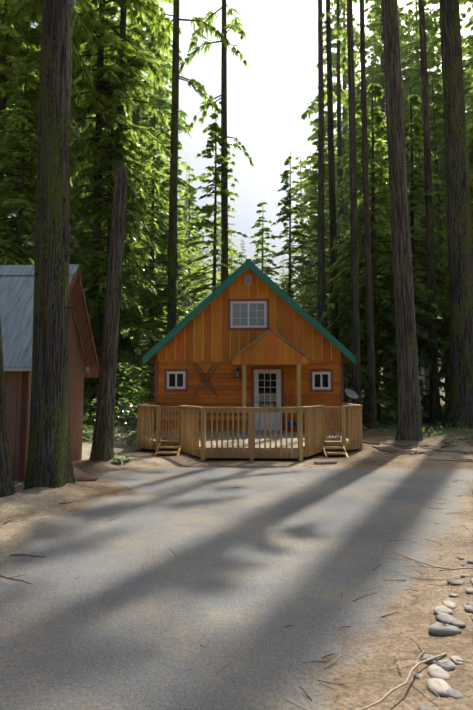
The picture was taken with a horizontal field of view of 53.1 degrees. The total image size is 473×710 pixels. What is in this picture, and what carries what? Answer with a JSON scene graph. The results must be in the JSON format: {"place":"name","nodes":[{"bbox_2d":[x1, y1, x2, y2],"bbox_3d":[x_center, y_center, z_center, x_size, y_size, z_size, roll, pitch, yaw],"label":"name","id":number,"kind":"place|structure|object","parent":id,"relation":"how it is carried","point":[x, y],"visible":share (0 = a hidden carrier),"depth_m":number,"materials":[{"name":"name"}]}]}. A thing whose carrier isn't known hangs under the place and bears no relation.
{"place":"outdoors","nodes":[
{"label":"outdoors","id":0,"kind":"place"},
{"bbox_2d":[0,424,472,709],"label":"ground","id":1,"kind":"structure","parent":0,"point":[115,625],"depth_m":3.86,"materials":[{"name":"grey asphalt"}]},
{"bbox_2d":[0,317,15,496],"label":"tree","id":2,"kind":"object","parent":1,"relation":"on","point":[7,487],"visible":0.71,"depth_m":6.72,"materials":[{"name":"brown plant"}]},
{"bbox_2d":[0,264,99,481],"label":"shed","id":3,"kind":"structure","parent":1,"relation":"on","point":[16,296],"depth_m":9.26,"materials":[{"name":"brown"}]},
{"bbox_2d":[23,0,115,489],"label":"tree","id":4,"kind":"object","parent":1,"relation":"on","point":[49,462],"visible":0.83,"depth_m":7.59,"materials":[{"name":"brown plant"}]},
{"bbox_2d":[0,0,189,310],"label":"service cable","id":5,"kind":"object","parent":4,"relation":"attached to","point":[71,1],"visible":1,"depth_m":9.10,"materials":[{"name":"black rubber"}]},
{"bbox_2d":[0,421,472,521],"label":"trunk base needle mounds","id":6,"kind":"object","parent":1,"relation":"on","point":[33,504],"visible":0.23,"depth_m":7.16,"materials":[{"name":"brown soil"}]},
{"bbox_2d":[0,440,472,709],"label":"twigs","id":7,"kind":"object","parent":1,"relation":"on","point":[436,683],"visible":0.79,"depth_m":3.02,"materials":[{"name":"brown wood"}]},
{"bbox_2d":[142,259,356,432],"bbox_3d":[0.497,0.091,19.367,7.060,6.058,9.205,0,-5,2],"label":"cabin","id":8,"kind":"object","parent":1,"relation":"on","point":[254,332],"visible":0.85,"depth_m":15.88,"materials":[{"name":"brown wood"}]},
{"bbox_2d":[192,363,217,396],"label":"crossed snowshoes","id":9,"kind":"object","parent":8,"relation":"attached to","point":[206,374],"visible":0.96,"depth_m":15.86,"materials":[{"name":"brown wood"}]},
{"bbox_2d":[137,403,362,460],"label":"deck","id":10,"kind":"structure","parent":1,"relation":"on","point":[251,443],"depth_m":11.71,"materials":[{"name":"brown wood"}]},
{"bbox_2d":[287,387,296,431],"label":"porch props","id":11,"kind":"object","parent":10,"relation":"on","point":[289,426],"visible":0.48,"depth_m":15.38,"materials":[{"name":"red plastic"}]},
{"bbox_2d":[344,387,357,402],"bbox_3d":[4.099,2.027,16.843,0.522,1.794,0.482,0,-5,2],"label":"satellite dish","id":12,"kind":"object","parent":10,"relation":"on","point":[350,393],"visible":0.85,"depth_m":17.00,"materials":[{"name":"grey plastic"}]},
{"bbox_2d":[9,0,472,393],"label":"sky","id":13,"kind":"structure","parent":0,"point":[267,99],"materials":[{"name":"white"}]},
{"bbox_2d":[83,394,445,424],"bbox_3d":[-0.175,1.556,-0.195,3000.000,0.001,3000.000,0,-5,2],"label":"undergrowth","id":14,"kind":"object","parent":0,"point":[442,402],"depth_m":30.46,"materials":[{"name":"green plant"}]},
{"bbox_2d":[0,56,34,264],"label":"young tree","id":15,"kind":"object","parent":14,"relation":"on","point":[29,257],"visible":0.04,"depth_m":23.07,"materials":[{"name":"green plant"}]},
{"bbox_2d":[0,21,34,264],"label":"old tree","id":16,"kind":"object","parent":14,"relation":"on","point":[4,205],"visible":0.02,"depth_m":34.55,"materials":[{"name":"green plant"}]},
{"bbox_2d":[0,14,39,178],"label":"old tree","id":17,"kind":"object","parent":14,"relation":"on","point":[20,88],"visible":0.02,"depth_m":31.52,"materials":[{"name":"green plant"}]},
{"bbox_2d":[12,216,33,263],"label":"young tree","id":18,"kind":"object","parent":14,"relation":"on","point":[32,242],"depth_m":42.38,"materials":[{"name":"green plant"}]},
{"bbox_2d":[0,0,79,218],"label":"old tree","id":19,"kind":"object","parent":14,"relation":"on","point":[9,47],"visible":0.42,"depth_m":22.72,"materials":[{"name":"green plant"}]},
{"bbox_2d":[0,43,81,264],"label":"bushy tree","id":20,"kind":"object","parent":14,"relation":"on","point":[24,98],"visible":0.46,"depth_m":20.25,"materials":[{"name":"green plant"}]},
{"bbox_2d":[15,124,73,264],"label":"tree","id":21,"kind":"object","parent":14,"relation":"on","point":[31,224],"depth_m":32.74,"materials":[{"name":"green plant"}]},
{"bbox_2d":[0,1,91,264],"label":"old tree","id":22,"kind":"object","parent":14,"relation":"on","point":[14,208],"visible":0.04,"depth_m":29.00,"materials":[{"name":"green plant"}]},
{"bbox_2d":[15,6,82,271],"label":"old tree","id":23,"kind":"object","parent":14,"relation":"on","point":[74,9],"depth_m":44.22,"materials":[{"name":"green plant"}]},
{"bbox_2d":[4,0,102,188],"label":"tree","id":24,"kind":"object","parent":14,"relation":"on","point":[29,5],"visible":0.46,"depth_m":21.49,"materials":[{"name":"green plant"}]},
{"bbox_2d":[24,5,91,248],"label":"old tree","id":25,"kind":"object","parent":14,"relation":"on","point":[78,154],"depth_m":41.24,"materials":[{"name":"green plant"}]},
{"bbox_2d":[69,3,129,412],"bbox_3d":[-11.506,-15.008,38.901,7.770,39.579,7.870,2,-5,-26],"label":"old tree","id":26,"kind":"object","parent":14,"relation":"on","point":[86,407],"depth_m":37.93,"materials":[{"name":"green plant"}]},
{"bbox_2d":[69,113,134,332],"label":"tree","id":27,"kind":"object","parent":14,"relation":"on","point":[73,232],"visible":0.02,"depth_m":33.10,"materials":[{"name":"green plant"}]},
{"bbox_2d":[89,165,127,460],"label":"tree trunk","id":28,"kind":"object","parent":14,"relation":"on","point":[102,448],"visible":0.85,"depth_m":10.39,"materials":[{"name":"brown plant"}]},
{"bbox_2d":[69,128,151,401],"bbox_3d":[-8.105,-5.703,28.598,5.907,19.415,6.941,-1,-5,10],"label":"young tree","id":29,"kind":"object","parent":14,"relation":"on","point":[130,285],"visible":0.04,"depth_m":28.32,"materials":[{"name":"green plant"}]},
{"bbox_2d":[69,77,161,419],"bbox_3d":[-6.786,-5.825,24.560,5.934,19.216,5.794,4,-6,-44],"label":"bushy tree","id":30,"kind":"object","parent":14,"relation":"on","point":[87,255],"visible":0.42,"depth_m":24.34,"materials":[{"name":"green plant"}]},
{"bbox_2d":[70,0,166,422],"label":"tree","id":31,"kind":"object","parent":14,"relation":"on","point":[92,26],"visible":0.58,"depth_m":24.56,"materials":[{"name":"green plant"}]},
{"bbox_2d":[84,351,154,412],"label":"tree","id":32,"kind":"object","parent":14,"relation":"on","point":[124,356],"visible":0.02,"depth_m":38.30,"materials":[{"name":"green plant"}]},
{"bbox_2d":[71,0,172,421],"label":"tree","id":33,"kind":"object","parent":14,"relation":"on","point":[136,62],"visible":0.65,"depth_m":25.26,"materials":[{"name":"green plant"}]},
{"bbox_2d":[79,0,193,413],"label":"old tree","id":34,"kind":"object","parent":14,"relation":"on","point":[157,98],"visible":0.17,"depth_m":37.37,"materials":[{"name":"green plant"}]},
{"bbox_2d":[122,115,165,341],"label":"tree","id":35,"kind":"object","parent":14,"relation":"on","point":[142,249],"visible":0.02,"depth_m":44.78,"materials":[{"name":"green plant"}]},
{"bbox_2d":[122,70,168,351],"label":"tree","id":36,"kind":"object","parent":14,"relation":"on","point":[165,212],"visible":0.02,"depth_m":40.88,"materials":[{"name":"green plant"}]},
{"bbox_2d":[138,262,160,368],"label":"tree","id":37,"kind":"object","parent":14,"relation":"on","point":[144,344],"visible":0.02,"depth_m":53.36,"materials":[{"name":"green plant"}]},
{"bbox_2d":[126,27,187,367],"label":"old tree","id":38,"kind":"object","parent":14,"relation":"on","point":[169,86],"visible":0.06,"depth_m":51.64,"materials":[{"name":"green plant"}]},
{"bbox_2d":[120,110,196,402],"bbox_3d":[-5.665,-6.279,30.626,6.527,21.138,6.373,3,-6,-34],"label":"bushy tree","id":39,"kind":"object","parent":14,"relation":"on","point":[159,160],"visible":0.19,"depth_m":30.45,"materials":[{"name":"green plant"}]},
{"bbox_2d":[127,145,206,397],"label":"young tree","id":40,"kind":"object","parent":14,"relation":"on","point":[153,325],"visible":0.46,"depth_m":28.50,"materials":[{"name":"green plant"}]},
{"bbox_2d":[145,223,192,341],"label":"young tree","id":41,"kind":"object","parent":14,"relation":"on","point":[186,272],"visible":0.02,"depth_m":39.54,"materials":[{"name":"green plant"}]},
{"bbox_2d":[156,163,200,336],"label":"tree","id":42,"kind":"object","parent":14,"relation":"on","point":[191,270],"visible":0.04,"depth_m":47.56,"materials":[{"name":"green plant"}]},
{"bbox_2d":[138,0,230,334],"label":"tree","id":43,"kind":"object","parent":14,"relation":"on","point":[172,257],"visible":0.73,"depth_m":26.75,"materials":[{"name":"green plant"}]},
{"bbox_2d":[163,169,206,317],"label":"young tree","id":44,"kind":"object","parent":14,"relation":"on","point":[192,190],"visible":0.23,"depth_m":44.51,"materials":[{"name":"green plant"}]},
{"bbox_2d":[179,175,203,308],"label":"young tree","id":45,"kind":"object","parent":14,"relation":"on","point":[185,202],"visible":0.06,"depth_m":50.77,"materials":[{"name":"green plant"}]},
{"bbox_2d":[190,212,209,304],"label":"tree","id":46,"kind":"object","parent":14,"relation":"on","point":[199,256],"visible":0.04,"depth_m":56.81,"materials":[{"name":"green plant"}]},
{"bbox_2d":[175,101,248,309],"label":"young tree","id":47,"kind":"object","parent":14,"relation":"on","point":[201,273],"visible":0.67,"depth_m":27.17,"materials":[{"name":"green plant"}]},
{"bbox_2d":[179,0,253,283],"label":"tree","id":48,"kind":"object","parent":14,"relation":"on","point":[234,26],"visible":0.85,"depth_m":27.59,"materials":[{"name":"green plant"}]},
{"bbox_2d":[201,174,238,298],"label":"tree","id":49,"kind":"object","parent":14,"relation":"on","point":[219,238],"visible":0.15,"depth_m":63.42,"materials":[{"name":"green plant"}]},
{"bbox_2d":[217,247,235,282],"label":"young tree","id":50,"kind":"object","parent":14,"relation":"on","point":[230,270],"depth_m":50.25,"materials":[{"name":"green plant"}]},
{"bbox_2d":[236,240,247,268],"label":"tree","id":51,"kind":"object","parent":14,"relation":"on","point":[245,256],"visible":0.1,"depth_m":73.90,"materials":[{"name":"green plant"}]},
{"bbox_2d":[252,224,271,271],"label":"tree","id":52,"kind":"object","parent":14,"relation":"on","point":[261,254],"depth_m":108.32,"materials":[{"name":"green plant"}]},
{"bbox_2d":[249,202,282,287],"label":"young tree","id":53,"kind":"object","parent":14,"relation":"on","point":[267,270],"visible":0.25,"depth_m":33.63,"materials":[{"name":"green plant"}]},
{"bbox_2d":[82,365,472,463],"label":"understory shrubs","id":54,"kind":"object","parent":14,"relation":"on","point":[127,432],"visible":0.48,"depth_m":16.86,"materials":[{"name":"green plant"}]},
{"bbox_2d":[277,254,286,288],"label":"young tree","id":55,"kind":"object","parent":14,"relation":"on","point":[285,273],"visible":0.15,"depth_m":163.21,"materials":[{"name":"green plant"}]},
{"bbox_2d":[263,149,317,317],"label":"young tree","id":56,"kind":"object","parent":14,"relation":"on","point":[288,212],"visible":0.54,"depth_m":28.13,"materials":[{"name":"green plant"}]},
{"bbox_2d":[278,154,316,317],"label":"young tree","id":57,"kind":"object","parent":14,"relation":"on","point":[298,173],"visible":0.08,"depth_m":51.28,"materials":[{"name":"green plant"}]},
{"bbox_2d":[287,149,327,317],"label":"young tree","id":58,"kind":"object","parent":14,"relation":"on","point":[303,199],"visible":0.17,"depth_m":47.42,"materials":[{"name":"green plant"}]},
{"bbox_2d":[308,0,335,327],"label":"tree","id":59,"kind":"object","parent":14,"relation":"on","point":[321,260],"visible":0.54,"depth_m":24.76,"materials":[{"name":"brown plant"}]},
{"bbox_2d":[285,103,361,338],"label":"young tree","id":60,"kind":"object","parent":14,"relation":"on","point":[309,290],"visible":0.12,"depth_m":40.30,"materials":[{"name":"green plant"}]},
{"bbox_2d":[291,137,363,393],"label":"young tree","id":61,"kind":"object","parent":14,"relation":"on","point":[313,219],"visible":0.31,"depth_m":29.36,"materials":[{"name":"green plant"}]},
{"bbox_2d":[316,0,338,340],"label":"tree","id":62,"kind":"object","parent":14,"relation":"on","point":[332,219],"visible":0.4,"depth_m":25.96,"materials":[{"name":"brown plant"}]},
{"bbox_2d":[300,0,370,403],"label":"sparse tree","id":63,"kind":"object","parent":14,"relation":"on","point":[340,139],"visible":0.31,"depth_m":34.88,"materials":[{"name":"green plant"}]},
{"bbox_2d":[294,0,385,251],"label":"old tree","id":64,"kind":"object","parent":14,"relation":"on","point":[356,35],"visible":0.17,"depth_m":45.48,"materials":[{"name":"green plant"}]},
{"bbox_2d":[320,0,360,404],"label":"tree","id":65,"kind":"object","parent":14,"relation":"on","point":[348,43],"visible":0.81,"depth_m":21.33,"materials":[{"name":"brown plant"}]},
{"bbox_2d":[324,79,356,221],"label":"old tree","id":66,"kind":"object","parent":14,"relation":"on","point":[335,134],"depth_m":61.85,"materials":[{"name":"green plant"}]},
{"bbox_2d":[315,150,383,397],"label":"young tree","id":67,"kind":"object","parent":14,"relation":"on","point":[347,208],"visible":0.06,"depth_m":37.54,"materials":[{"name":"green plant"}]},
{"bbox_2d":[325,99,397,417],"bbox_3d":[8.126,-6.729,30.881,6.824,22.099,6.663,2,-5,-18],"label":"bushy tree","id":68,"kind":"object","parent":14,"relation":"on","point":[347,339],"visible":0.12,"depth_m":30.93,"materials":[{"name":"green plant"}]},
{"bbox_2d":[355,0,383,428],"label":"tree","id":69,"kind":"object","parent":14,"relation":"on","point":[370,346],"visible":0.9,"depth_m":19.58,"materials":[{"name":"brown plant"}]},
{"bbox_2d":[336,2,408,412],"bbox_3d":[12.422,-16.204,39.679,6.304,42.100,5.682,-5,-6,44],"label":"sparse tree","id":70,"kind":"object","parent":14,"relation":"on","point":[346,120],"visible":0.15,"depth_m":39.39,"materials":[{"name":"green plant"}]},
{"bbox_2d":[320,75,440,424],"bbox_3d":[6.880,-5.398,24.011,5.504,18.256,5.637,1,-5,-15],"label":"bushy tree","id":71,"kind":"object","parent":14,"relation":"on","point":[343,318],"visible":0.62,"depth_m":23.68,"materials":[{"name":"green plant"}]},
{"bbox_2d":[343,5,422,407],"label":"old tree","id":72,"kind":"object","parent":14,"relation":"on","point":[376,17],"visible":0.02,"depth_m":44.50,"materials":[{"name":"green plant"}]},
{"bbox_2d":[361,150,427,393],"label":"young tree","id":73,"kind":"object","parent":14,"relation":"on","point":[379,284],"depth_m":33.59,"materials":[{"name":"green plant"}]},
{"bbox_2d":[368,0,422,440],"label":"tree","id":74,"kind":"object","parent":14,"relation":"on","point":[409,424],"visible":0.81,"depth_m":14.80,"materials":[{"name":"brown plant"}]},
{"bbox_2d":[348,0,443,374],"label":"old tree","id":75,"kind":"object","parent":14,"relation":"on","point":[376,72],"visible":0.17,"depth_m":39.59,"materials":[{"name":"green plant"}]},
{"bbox_2d":[362,86,449,420],"bbox_3d":[9.882,-5.675,26.418,5.794,19.216,5.934,-1,-5,17],"label":"bushy tree","id":76,"kind":"object","parent":14,"relation":"on","point":[419,252],"visible":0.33,"depth_m":26.15,"materials":[{"name":"green plant"}]},
{"bbox_2d":[399,22,419,156],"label":"old tree","id":77,"kind":"object","parent":14,"relation":"on","point":[402,59],"depth_m":46.87,"materials":[{"name":"green plant"}]},
{"bbox_2d":[401,0,441,421],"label":"tree","id":78,"kind":"object","parent":14,"relation":"on","point":[434,413],"visible":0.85,"depth_m":24.55,"materials":[{"name":"brown plant"}]},
{"bbox_2d":[400,0,443,410],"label":"old tree","id":79,"kind":"object","parent":14,"relation":"on","point":[405,41],"visible":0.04,"depth_m":43.39,"materials":[{"name":"green plant"}]},
{"bbox_2d":[385,0,472,412],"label":"tree","id":80,"kind":"object","parent":14,"relation":"on","point":[430,23],"visible":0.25,"depth_m":35.69,"materials":[{"name":"green plant"}]},
{"bbox_2d":[419,315,440,405],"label":"old tree","id":81,"kind":"object","parent":14,"relation":"on","point":[422,370],"depth_m":54.52,"materials":[{"name":"green plant"}]},
{"bbox_2d":[407,71,471,412],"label":"young tree","id":82,"kind":"object","parent":14,"relation":"on","point":[437,98],"visible":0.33,"depth_m":31.36,"materials":[{"name":"green plant"}]},
{"bbox_2d":[408,0,472,356],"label":"old tree","id":83,"kind":"object","parent":14,"relation":"on","point":[436,42],"visible":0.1,"depth_m":39.51,"materials":[{"name":"green plant"}]},
{"bbox_2d":[431,94,472,382],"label":"bushy tree","id":84,"kind":"object","parent":14,"relation":"on","point":[446,364],"visible":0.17,"depth_m":23.10,"materials":[{"name":"green plant"}]},
{"bbox_2d":[432,0,472,211],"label":"old tree","id":85,"kind":"object","parent":14,"relation":"on","point":[466,49],"visible":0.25,"depth_m":32.05,"materials":[{"name":"green plant"}]},
{"bbox_2d":[434,0,472,427],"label":"tree","id":86,"kind":"object","parent":14,"relation":"on","point":[460,274],"visible":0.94,"depth_m":20.48,"materials":[{"name":"brown plant"}]},
{"bbox_2d":[437,121,472,411],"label":"bushy tree","id":87,"kind":"object","parent":14,"relation":"on","point":[470,167],"visible":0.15,"depth_m":28.30,"materials":[{"name":"green plant"}]},
{"bbox_2d":[462,2,472,80],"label":"sparse tree","id":88,"kind":"object","parent":14,"relation":"on","point":[468,10],"visible":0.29,"depth_m":37.87,"materials":[{"name":"green plant"}]},
{"bbox_2d":[463,18,472,115],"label":"old tree","id":89,"kind":"object","parent":14,"relation":"on","point":[464,28],"visible":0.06,"depth_m":39.47,"materials":[{"name":"green plant"}]}
]}

